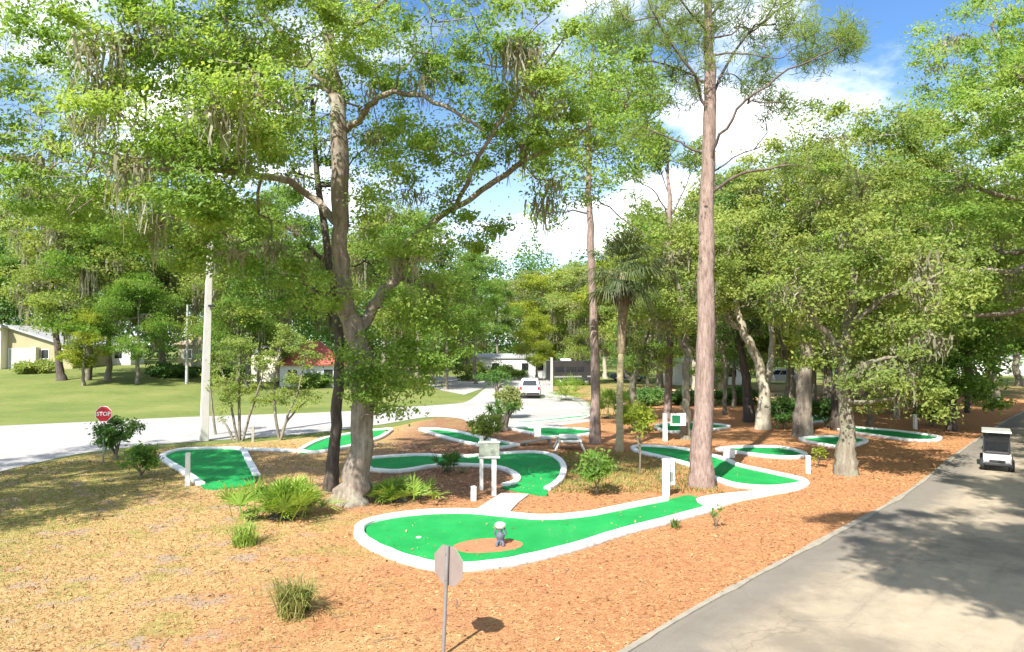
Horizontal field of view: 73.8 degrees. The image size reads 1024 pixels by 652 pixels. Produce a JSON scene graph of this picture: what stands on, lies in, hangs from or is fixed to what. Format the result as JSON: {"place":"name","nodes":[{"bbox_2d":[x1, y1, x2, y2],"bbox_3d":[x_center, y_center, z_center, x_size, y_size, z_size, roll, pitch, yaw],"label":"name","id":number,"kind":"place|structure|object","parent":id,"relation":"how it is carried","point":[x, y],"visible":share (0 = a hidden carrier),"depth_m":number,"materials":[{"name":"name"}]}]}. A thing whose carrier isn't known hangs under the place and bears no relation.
{"place":"outdoors","nodes":[
{"label":"outdoors","id":0,"kind":"place"},
{"bbox_2d":[0,378,589,470],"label":"road","id":1,"kind":"structure","parent":0,"point":[23,445],"depth_m":40.95,"materials":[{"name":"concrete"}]},
{"bbox_2d":[508,309,557,377],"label":"broadleaf tree","id":2,"kind":"object","parent":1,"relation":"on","point":[541,355],"visible":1,"depth_m":91.55,"materials":[{"name":"green plant"}]},
{"bbox_2d":[537,371,590,400],"bbox_3d":[4.837,5.188,59.581,5.650,2.632,5.114,0,-2,0],"label":"palmetto","id":3,"kind":"object","parent":1,"relation":"on","point":[565,389],"visible":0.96,"depth_m":59.09,"materials":[{"name":"green plant"}]},
{"bbox_2d":[0,450,723,651],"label":"grass","id":4,"kind":"structure","parent":0,"point":[604,479],"depth_m":20.73,"materials":[{"name":"plant"}]},
{"bbox_2d":[0,345,1023,471],"bbox_3d":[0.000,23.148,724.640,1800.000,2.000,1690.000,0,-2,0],"label":"ground","id":5,"kind":"structure","parent":0,"point":[36,398],"depth_m":61.53,"materials":[{"name":"green plant"}]},
{"bbox_2d":[0,356,55,373],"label":"hedge","id":6,"kind":"object","parent":5,"relation":"on","point":[42,366],"visible":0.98,"depth_m":80.77,"materials":[{"name":"green plant"}]},
{"bbox_2d":[0,182,56,325],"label":"broadleaf tree","id":7,"kind":"object","parent":5,"relation":"on","point":[5,261],"visible":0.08,"depth_m":109.02,"materials":[{"name":"green plant"}]},
{"bbox_2d":[0,101,114,380],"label":"oak tree","id":8,"kind":"object","parent":5,"relation":"on","point":[5,226],"visible":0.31,"depth_m":73.74,"materials":[{"name":"green plant"}]},
{"bbox_2d":[0,325,115,368],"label":"yellow building","id":9,"kind":"structure","parent":5,"relation":"on","point":[18,344],"depth_m":87.92,"materials":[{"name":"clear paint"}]},
{"bbox_2d":[0,185,132,333],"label":"oak tree","id":10,"kind":"object","parent":5,"relation":"on","point":[12,294],"visible":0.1,"depth_m":96.44,"materials":[{"name":"green plant"}]},
{"bbox_2d":[52,301,118,385],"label":"broadleaf tree","id":11,"kind":"object","parent":5,"relation":"on","point":[80,357],"visible":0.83,"depth_m":68.37,"materials":[{"name":"green plant"}]},
{"bbox_2d":[0,187,186,380],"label":"oak tree","id":12,"kind":"object","parent":5,"relation":"on","point":[40,301],"visible":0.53,"depth_m":71.14,"materials":[{"name":"green plant"}]},
{"bbox_2d":[21,213,184,380],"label":"broadleaf tree","id":13,"kind":"object","parent":5,"relation":"on","point":[53,258],"visible":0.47,"depth_m":71.22,"materials":[{"name":"green plant"}]},
{"bbox_2d":[74,272,190,383],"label":"broadleaf tree","id":14,"kind":"object","parent":5,"relation":"on","point":[156,338],"visible":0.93,"depth_m":70.80,"materials":[{"name":"green plant"}]},
{"bbox_2d":[98,138,225,363],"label":"broadleaf tree","id":15,"kind":"object","parent":5,"relation":"on","point":[162,356],"visible":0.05,"depth_m":80.97,"materials":[{"name":"green plant"}]},
{"bbox_2d":[142,360,201,377],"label":"hedge","id":16,"kind":"object","parent":5,"relation":"on","point":[166,369],"visible":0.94,"depth_m":77.51,"materials":[{"name":"green plant"}]},
{"bbox_2d":[145,203,236,372],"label":"oak tree","id":17,"kind":"object","parent":5,"relation":"on","point":[172,280],"visible":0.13,"depth_m":81.41,"materials":[{"name":"green plant"}]},
{"bbox_2d":[185,277,279,382],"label":"broadleaf tree","id":18,"kind":"object","parent":5,"relation":"on","point":[224,331],"visible":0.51,"depth_m":68.89,"materials":[{"name":"green plant"}]},
{"bbox_2d":[194,333,285,440],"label":"tree","id":19,"kind":"object","parent":5,"relation":"on","point":[238,386],"visible":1,"depth_m":34.47,"materials":[{"name":"green plant"}]},
{"bbox_2d":[164,196,316,387],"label":"oak tree","id":20,"kind":"object","parent":5,"relation":"on","point":[196,287],"visible":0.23,"depth_m":70.22,"materials":[{"name":"green plant"}]},
{"bbox_2d":[215,272,303,386],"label":"oak tree","id":21,"kind":"object","parent":5,"relation":"on","point":[284,355],"visible":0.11,"depth_m":73.48,"materials":[{"name":"green plant"}]},
{"bbox_2d":[252,182,331,296],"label":"broadleaf tree","id":22,"kind":"object","parent":5,"relation":"on","point":[311,226],"visible":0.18,"depth_m":102.52,"materials":[{"name":"green plant"}]},
{"bbox_2d":[278,341,346,386],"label":"house","id":23,"kind":"structure","parent":5,"relation":"on","point":[321,348],"depth_m":77.10,"materials":[{"name":"white"}]},
{"bbox_2d":[281,228,375,346],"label":"broadleaf tree","id":24,"kind":"object","parent":5,"relation":"on","point":[316,323],"visible":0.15,"depth_m":99.84,"materials":[{"name":"green plant"}]},
{"bbox_2d":[311,198,437,368],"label":"oak tree","id":25,"kind":"object","parent":5,"relation":"on","point":[329,318],"visible":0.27,"depth_m":82.28,"materials":[{"name":"green plant"}]},
{"bbox_2d":[360,203,466,389],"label":"broadleaf tree","id":26,"kind":"object","parent":5,"relation":"on","point":[419,214],"visible":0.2,"depth_m":70.83,"materials":[{"name":"green plant"}]},
{"bbox_2d":[429,377,506,394],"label":"parking apron","id":27,"kind":"object","parent":5,"relation":"on","point":[464,387],"visible":0.58,"depth_m":80.61,"materials":[{"name":"concrete"}]},
{"bbox_2d":[397,262,497,389],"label":"broadleaf tree","id":28,"kind":"object","parent":27,"relation":"on","point":[479,333],"visible":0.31,"depth_m":73.66,"materials":[{"name":"green plant"}]},
{"bbox_2d":[449,251,507,383],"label":"broadleaf tree","id":29,"kind":"object","parent":27,"relation":"on","point":[489,286],"visible":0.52,"depth_m":83.48,"materials":[{"name":"green plant"}]},
{"bbox_2d":[477,276,528,352],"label":"broadleaf tree","id":30,"kind":"object","parent":27,"relation":"on","point":[506,327],"visible":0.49,"depth_m":102.25,"materials":[{"name":"green plant"}]},
{"bbox_2d":[470,370,516,391],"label":"ornamental tree","id":31,"kind":"object","parent":5,"relation":"on","point":[492,375],"visible":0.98,"depth_m":54.91,"materials":[{"name":"green plant"}]},
{"bbox_2d":[493,385,526,411],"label":"shrub","id":32,"kind":"object","parent":5,"relation":"on","point":[512,393],"visible":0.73,"depth_m":44.78,"materials":[{"name":"green plant"}]},
{"bbox_2d":[470,353,551,377],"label":"mobile home","id":33,"kind":"object","parent":5,"relation":"on","point":[493,359],"visible":0.28,"depth_m":97.88,"materials":[{"name":"white"}]},
{"bbox_2d":[0,396,1023,651],"bbox_3d":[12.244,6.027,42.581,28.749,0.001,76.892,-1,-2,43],"label":"mulch bed","id":34,"kind":"object","parent":5,"relation":"on","point":[976,420],"visible":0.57,"depth_m":15.73,"materials":[{"name":"brown wood"}]},
{"bbox_2d":[85,415,147,459],"bbox_3d":[-16.758,4.716,28.894,2.158,1.987,2.350,2,-2,-45],"label":"shrub","id":35,"kind":"object","parent":34,"relation":"on","point":[113,435],"visible":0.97,"depth_m":28.53,"materials":[{"name":"green plant"}]},
{"bbox_2d":[115,440,164,477],"bbox_3d":[-13.590,4.889,24.878,1.633,1.425,1.606,-2,-2,45],"label":"shrub","id":36,"kind":"object","parent":34,"relation":"on","point":[142,455],"visible":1,"depth_m":24.74,"materials":[{"name":"green plant"}]},
{"bbox_2d":[199,241,215,441],"bbox_3d":[-15.431,0.646,34.611,0.622,10.347,0.588,1,-2,-32],"label":"utility pole","id":37,"kind":"object","parent":34,"relation":"on","point":[204,410],"visible":0.76,"depth_m":34.46,"materials":[{"name":"concrete"}]},
{"bbox_2d":[159,446,296,489],"bbox_3d":[-12.193,5.553,27.344,6.350,0.150,8.887,0,-2,0],"label":"minigolf hole","id":38,"kind":"object","parent":34,"relation":"on","point":[239,460],"visible":0.92,"depth_m":27.45,"materials":[{"name":"green carpet"}]},
{"bbox_2d":[210,516,275,549],"bbox_3d":[-6.515,5.024,16.563,1.636,0.635,1.734,0,-2,0],"label":"grass tuft","id":39,"kind":"object","parent":34,"relation":"on","point":[246,537],"visible":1,"depth_m":16.54,"materials":[{"name":"green plant"}]},
{"bbox_2d":[214,473,345,526],"bbox_3d":[-6.451,4.747,19.428,3.388,1.381,3.152,-1,-2,33],"label":"palmetto","id":40,"kind":"object","parent":34,"relation":"on","point":[284,500],"visible":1,"depth_m":18.96,"materials":[{"name":"green plant"}]},
{"bbox_2d":[237,566,339,624],"bbox_3d":[-3.985,4.827,12.478,1.824,0.812,1.904,0,-2,0],"label":"grass tuft","id":41,"kind":"object","parent":34,"relation":"on","point":[287,611],"visible":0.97,"depth_m":12.21,"materials":[{"name":"green plant"}]},
{"bbox_2d":[258,322,330,439],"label":"tree","id":42,"kind":"object","parent":34,"relation":"on","point":[290,379],"visible":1,"depth_m":34.81,"materials":[{"name":"green plant"}]},
{"bbox_2d":[210,35,425,491],"bbox_3d":[-7.033,-2.422,25.110,7.871,16.083,5.728,0,-2,0],"label":"broadleaf tree","id":43,"kind":"object","parent":34,"relation":"on","point":[331,479],"visible":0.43,"depth_m":24.55,"materials":[{"name":"green plant"}]},
{"bbox_2d":[0,0,688,507],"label":"oak tree","id":44,"kind":"object","parent":34,"relation":"on","point":[234,98],"visible":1,"depth_m":19.48,"materials":[{"name":"green plant"}]},
{"bbox_2d":[297,427,393,453],"bbox_3d":[-8.237,5.749,34.708,2.848,0.150,8.852,0,-2,12],"label":"minigolf hole","id":45,"kind":"object","parent":34,"relation":"on","point":[318,446],"visible":0.66,"depth_m":33.25,"materials":[{"name":"green carpet"}]},
{"bbox_2d":[364,472,452,504],"bbox_3d":[-3.282,5.018,21.203,2.819,0.934,2.318,-1,-2,27],"label":"palmetto","id":46,"kind":"object","parent":34,"relation":"on","point":[391,487],"visible":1,"depth_m":21.09,"materials":[{"name":"green plant"}]},
{"bbox_2d":[434,544,462,651],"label":"stop sign","id":47,"kind":"object","parent":34,"relation":"on","point":[448,564],"visible":1,"depth_m":10.74,"materials":[{"name":"metal"}]},
{"bbox_2d":[370,450,566,496],"bbox_3d":[-1.992,5.523,26.212,8.293,0.150,8.614,0,-2,0],"label":"minigolf hole","id":48,"kind":"object","parent":34,"relation":"on","point":[517,469],"visible":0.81,"depth_m":27.00,"materials":[{"name":"green carpet"}]},
{"bbox_2d":[418,427,519,448],"bbox_3d":[-2.634,5.769,35.478,1.896,0.150,8.655,1,-2,-34],"label":"minigolf hole","id":49,"kind":"object","parent":34,"relation":"on","point":[453,435],"visible":0.8,"depth_m":35.38,"materials":[{"name":"green carpet"}]},
{"bbox_2d":[0,437,938,651],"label":"twigs","id":50,"kind":"object","parent":34,"relation":"on","point":[337,540],"visible":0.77,"depth_m":14.70,"materials":[{"name":"brown wood"}]},
{"bbox_2d":[466,411,505,440],"bbox_3d":[-1.260,4.978,33.173,2.025,1.671,2.114,0,-2,0],"label":"shrub","id":51,"kind":"object","parent":34,"relation":"on","point":[482,426],"visible":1,"depth_m":32.72,"materials":[{"name":"green plant"}]},
{"bbox_2d":[478,436,499,495],"bbox_3d":[-0.741,4.592,22.483,0.710,1.812,1.066,0,-2,0],"label":"board sign","id":52,"kind":"object","parent":34,"relation":"on","point":[488,449],"visible":0.99,"depth_m":22.04,"materials":[{"name":"white paint"}]},
{"bbox_2d":[0,426,979,651],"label":"fallen leaves","id":53,"kind":"object","parent":34,"relation":"on","point":[349,613],"visible":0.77,"depth_m":16.34,"materials":[{"name":"brown plant"}]},
{"bbox_2d":[483,398,521,431],"bbox_3d":[-0.543,5.047,38.510,2.258,1.975,1.705,0,-2,0],"label":"yucca","id":54,"kind":"object","parent":34,"relation":"on","point":[509,409],"visible":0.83,"depth_m":38.28,"materials":[{"name":"green plant"}]},
{"bbox_2d":[477,493,528,511],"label":"footpath","id":55,"kind":"structure","parent":34,"relation":"on","point":[509,502],"depth_m":20.88,"materials":[{"name":"concrete"}]},
{"bbox_2d":[354,495,713,572],"bbox_3d":[1.392,5.299,17.985,10.782,0.160,5.257,0,-2,-15],"label":"minigolf hole","id":56,"kind":"object","parent":34,"relation":"on","point":[537,538],"visible":0.91,"depth_m":17.64,"materials":[{"name":"green carpet"}]},
{"bbox_2d":[511,426,588,437],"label":"minigolf hole","id":57,"kind":"object","parent":34,"relation":"on","point":[551,431],"visible":0.66,"depth_m":38.01,"materials":[{"name":"green carpet"}]},
{"bbox_2d":[505,0,677,444],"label":"pine tree","id":58,"kind":"object","parent":34,"relation":"on","point":[595,431],"visible":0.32,"depth_m":33.54,"materials":[{"name":"green plant"}]},
{"bbox_2d":[570,447,618,493],"bbox_3d":[2.832,4.732,22.311,1.560,1.587,1.686,1,-2,-20],"label":"shrub","id":59,"kind":"object","parent":34,"relation":"on","point":[602,466],"visible":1,"depth_m":21.96,"materials":[{"name":"green plant"}]},
{"bbox_2d":[578,386,631,418],"bbox_3d":[6.517,4.960,45.155,5.392,2.321,4.485,0,-2,0],"label":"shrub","id":60,"kind":"object","parent":34,"relation":"on","point":[610,394],"visible":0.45,"depth_m":44.67,"materials":[{"name":"green plant"}]},
{"bbox_2d":[568,227,677,451],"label":"palm tree","id":61,"kind":"object","parent":34,"relation":"on","point":[622,291],"visible":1,"depth_m":31.18,"materials":[{"name":"green plant"}]},
{"bbox_2d":[619,405,658,473],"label":"sapling","id":62,"kind":"object","parent":34,"relation":"on","point":[635,415],"visible":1,"depth_m":25.63,"materials":[{"name":"green plant"}]},
{"bbox_2d":[597,255,695,421],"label":"oak tree","id":63,"kind":"object","parent":34,"relation":"on","point":[644,353],"visible":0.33,"depth_m":42.90,"materials":[{"name":"green plant"}]},
{"bbox_2d":[624,385,672,405],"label":"hedge","id":64,"kind":"object","parent":34,"relation":"on","point":[648,396],"visible":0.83,"depth_m":54.07,"materials":[{"name":"green plant"}]},
{"bbox_2d":[616,117,715,420],"bbox_3d":[9.974,-3.772,44.355,6.989,19.860,4.463,0,-2,0],"label":"pine tree","id":65,"kind":"object","parent":34,"relation":"on","point":[645,207],"visible":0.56,"depth_m":44.02,"materials":[{"name":"green plant"}]},
{"bbox_2d":[662,458,674,496],"bbox_3d":[5.081,4.887,22.023,0.460,1.199,0.207,0,-2,-17],"label":"marker post","id":66,"kind":"object","parent":34,"relation":"on","point":[668,472],"visible":0.97,"depth_m":21.93,"materials":[{"name":"white paint"}]},
{"bbox_2d":[627,220,756,439],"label":"oak tree","id":67,"kind":"object","parent":34,"relation":"on","point":[666,321],"visible":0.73,"depth_m":34.97,"materials":[{"name":"green plant"}]},
{"bbox_2d":[675,237,760,414],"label":"broadleaf tree","id":68,"kind":"object","parent":34,"relation":"on","point":[745,311],"visible":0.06,"depth_m":47.36,"materials":[{"name":"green plant"}]},
{"bbox_2d":[630,444,808,489],"bbox_3d":[7.814,5.563,27.713,3.105,0.150,9.990,0,-2,-16],"label":"minigolf hole","id":69,"kind":"object","parent":34,"relation":"on","point":[747,476],"visible":0.83,"depth_m":25.73,"materials":[{"name":"green carpet"}]},
{"bbox_2d":[578,0,879,488],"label":"pine tree","id":70,"kind":"object","parent":34,"relation":"on","point":[702,473],"visible":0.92,"depth_m":23.47,"materials":[{"name":"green plant"}]},
{"bbox_2d":[680,304,784,407],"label":"broadleaf tree","id":71,"kind":"object","parent":34,"relation":"on","point":[733,357],"visible":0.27,"depth_m":52.15,"materials":[{"name":"green plant"}]},
{"bbox_2d":[670,167,797,422],"bbox_3d":[14.339,-2.118,43.605,8.997,16.460,7.957,0,-2,0],"label":"oak tree","id":72,"kind":"object","parent":34,"relation":"on","point":[756,323],"visible":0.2,"depth_m":42.83,"materials":[{"name":"green plant"}]},
{"bbox_2d":[660,130,817,429],"bbox_3d":[13.550,-2.245,39.478,8.899,16.532,7.824,0,-2,0],"label":"oak tree","id":73,"kind":"object","parent":34,"relation":"on","point":[763,416],"visible":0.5,"depth_m":38.97,"materials":[{"name":"green plant"}]},
{"bbox_2d":[696,482,809,508],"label":"white footpath","id":74,"kind":"structure","parent":34,"relation":"on","point":[722,500],"depth_m":21.75,"materials":[{"name":"white concrete"}]},
{"bbox_2d":[715,445,807,459],"bbox_3d":[11.163,5.638,30.532,3.696,0.150,3.250,0,-2,0],"label":"minigolf hole","id":75,"kind":"object","parent":34,"relation":"on","point":[780,452],"visible":0.89,"depth_m":30.77,"materials":[{"name":"green carpet"}]},
{"bbox_2d":[730,209,817,397],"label":"broadleaf tree","id":76,"kind":"object","parent":34,"relation":"on","point":[782,349],"visible":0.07,"depth_m":45.03,"materials":[{"name":"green plant"}]},
{"bbox_2d":[766,394,795,428],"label":"shrub","id":77,"kind":"object","parent":34,"relation":"on","point":[782,409],"visible":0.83,"depth_m":39.06,"materials":[{"name":"green plant"}]},
{"bbox_2d":[745,243,872,401],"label":"oak tree","id":78,"kind":"object","parent":34,"relation":"on","point":[813,381],"visible":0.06,"depth_m":51.22,"materials":[{"name":"green plant"}]},
{"bbox_2d":[714,94,911,436],"bbox_3d":[15.388,-3.336,36.197,10.174,18.536,8.867,0,-2,0],"label":"oak tree","id":79,"kind":"object","parent":34,"relation":"on","point":[802,421],"visible":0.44,"depth_m":35.90,"materials":[{"name":"green plant"}]},
{"bbox_2d":[798,435,868,447],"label":"minigolf hole","id":80,"kind":"object","parent":34,"relation":"on","point":[830,441],"visible":0.69,"depth_m":34.24,"materials":[{"name":"green carpet"}]},
{"bbox_2d":[755,217,983,430],"bbox_3d":[20.685,-0.163,39.694,11.776,12.358,8.061,0,-2,0],"label":"oak tree","id":81,"kind":"object","parent":34,"relation":"on","point":[834,419],"visible":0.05,"depth_m":38.93,"materials":[{"name":"green plant"}]},
{"bbox_2d":[737,86,1012,476],"bbox_3d":[13.545,-1.631,24.701,8.472,14.502,8.265,1,-2,-36],"label":"oak tree","id":82,"kind":"object","parent":34,"relation":"on","point":[905,381],"visible":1,"depth_m":24.76,"materials":[{"name":"green plant"}]},
{"bbox_2d":[829,424,942,441],"bbox_3d":[20.070,5.820,37.392,3.060,0.150,6.926,1,-2,-24],"label":"minigolf hole","id":83,"kind":"object","parent":34,"relation":"on","point":[896,434],"visible":0.77,"depth_m":36.27,"materials":[{"name":"green carpet"}]},
{"bbox_2d":[834,153,1023,346],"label":"oak tree","id":84,"kind":"object","parent":34,"relation":"on","point":[930,196],"visible":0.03,"depth_m":52.20,"materials":[{"name":"green plant"}]},
{"bbox_2d":[871,237,1023,431],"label":"broadleaf tree","id":85,"kind":"object","parent":34,"relation":"on","point":[978,346],"visible":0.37,"depth_m":37.52,"materials":[{"name":"green plant"}]},
{"bbox_2d":[0,210,1023,372],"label":"woods","id":86,"kind":"object","parent":5,"relation":"on","point":[9,321],"visible":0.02,"depth_m":142.11,"materials":[{"name":"green plant"}]},
{"bbox_2d":[488,268,556,352],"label":"oak tree","id":87,"kind":"object","parent":5,"relation":"on","point":[508,301],"visible":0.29,"depth_m":114.16,"materials":[{"name":"green plant"}]},
{"bbox_2d":[499,258,581,360],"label":"broadleaf tree","id":88,"kind":"object","parent":5,"relation":"on","point":[527,306],"visible":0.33,"depth_m":107.92,"materials":[{"name":"green plant"}]},
{"bbox_2d":[546,358,590,384],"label":"home","id":89,"kind":"object","parent":5,"relation":"on","point":[562,368],"visible":0.52,"depth_m":80.72,"materials":[{"name":"grey metal"}]},
{"bbox_2d":[534,258,607,350],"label":"oak tree","id":90,"kind":"object","parent":5,"relation":"on","point":[569,281],"visible":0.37,"depth_m":101.61,"materials":[{"name":"green plant"}]},
{"bbox_2d":[557,288,630,362],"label":"oak tree","id":91,"kind":"object","parent":5,"relation":"on","point":[579,349],"visible":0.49,"depth_m":83.11,"materials":[{"name":"green plant"}]},
{"bbox_2d":[555,245,677,383],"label":"broadleaf tree","id":92,"kind":"object","parent":5,"relation":"on","point":[584,296],"visible":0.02,"depth_m":81.55,"materials":[{"name":"green plant"}]},
{"bbox_2d":[589,201,691,387],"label":"oak tree","id":93,"kind":"object","parent":5,"relation":"on","point":[659,380],"visible":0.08,"depth_m":76.61,"materials":[{"name":"green plant"}]},
{"bbox_2d":[663,358,741,384],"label":"mobile home","id":94,"kind":"object","parent":5,"relation":"on","point":[676,375],"visible":0.29,"depth_m":81.92,"materials":[{"name":"white"}]},
{"bbox_2d":[745,207,833,398],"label":"broadleaf tree","id":95,"kind":"object","parent":5,"relation":"on","point":[792,383],"visible":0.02,"depth_m":60.39,"materials":[{"name":"green plant"}]},
{"bbox_2d":[755,133,883,398],"bbox_3d":[29.073,-5.169,61.868,20.762,23.469,18.070,1,-2,-37],"label":"oak tree","id":96,"kind":"object","parent":5,"relation":"on","point":[826,391],"visible":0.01,"depth_m":61.17,"materials":[{"name":"green plant"}]},
{"bbox_2d":[631,413,1023,651],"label":"lane","id":97,"kind":"structure","parent":5,"relation":"on","point":[934,562],"depth_m":13.77,"materials":[{"name":"grey asphalt"}]},
{"bbox_2d":[618,410,1023,651],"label":"lane kerb","id":98,"kind":"structure","parent":97,"relation":"on","point":[702,604],"depth_m":15.40,"materials":[{"name":"concrete"}]},
{"bbox_2d":[980,427,1014,471],"bbox_3d":[19.126,4.847,26.939,1.102,1.506,2.060,-1,-2,34],"label":"golf cart","id":99,"kind":"object","parent":97,"relation":"on","point":[995,453],"visible":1,"depth_m":26.43,"materials":[{"name":"plastic"}]},
{"bbox_2d":[802,0,1023,350],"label":"oak tree","id":100,"kind":"object","parent":5,"relation":"on","point":[1009,74],"visible":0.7,"depth_m":31.63,"materials":[{"name":"green plant"}]},
{"bbox_2d":[868,104,1023,347],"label":"oak tree","id":101,"kind":"object","parent":5,"relation":"on","point":[1019,332],"visible":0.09,"depth_m":42.70,"materials":[{"name":"green plant"}]},
{"bbox_2d":[0,0,1023,345],"label":"sky","id":102,"kind":"structure","parent":0,"point":[878,77],"materials":[{"name":"blue"}]},
{"bbox_2d":[672,389,783,398],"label":"sand path","id":103,"kind":"structure","parent":0,"point":[771,393],"depth_m":67.55,"materials":[{"name":"beige sand"}]},
{"bbox_2d":[601,311,683,387],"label":"broadleaf tree","id":104,"kind":"object","parent":103,"relation":"on","point":[627,352],"visible":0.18,"depth_m":63.42,"materials":[{"name":"green plant"}]},
{"bbox_2d":[616,161,788,390],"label":"oak tree","id":105,"kind":"object","parent":103,"relation":"on","point":[694,193],"visible":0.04,"depth_m":65.83,"materials":[{"name":"green plant"}]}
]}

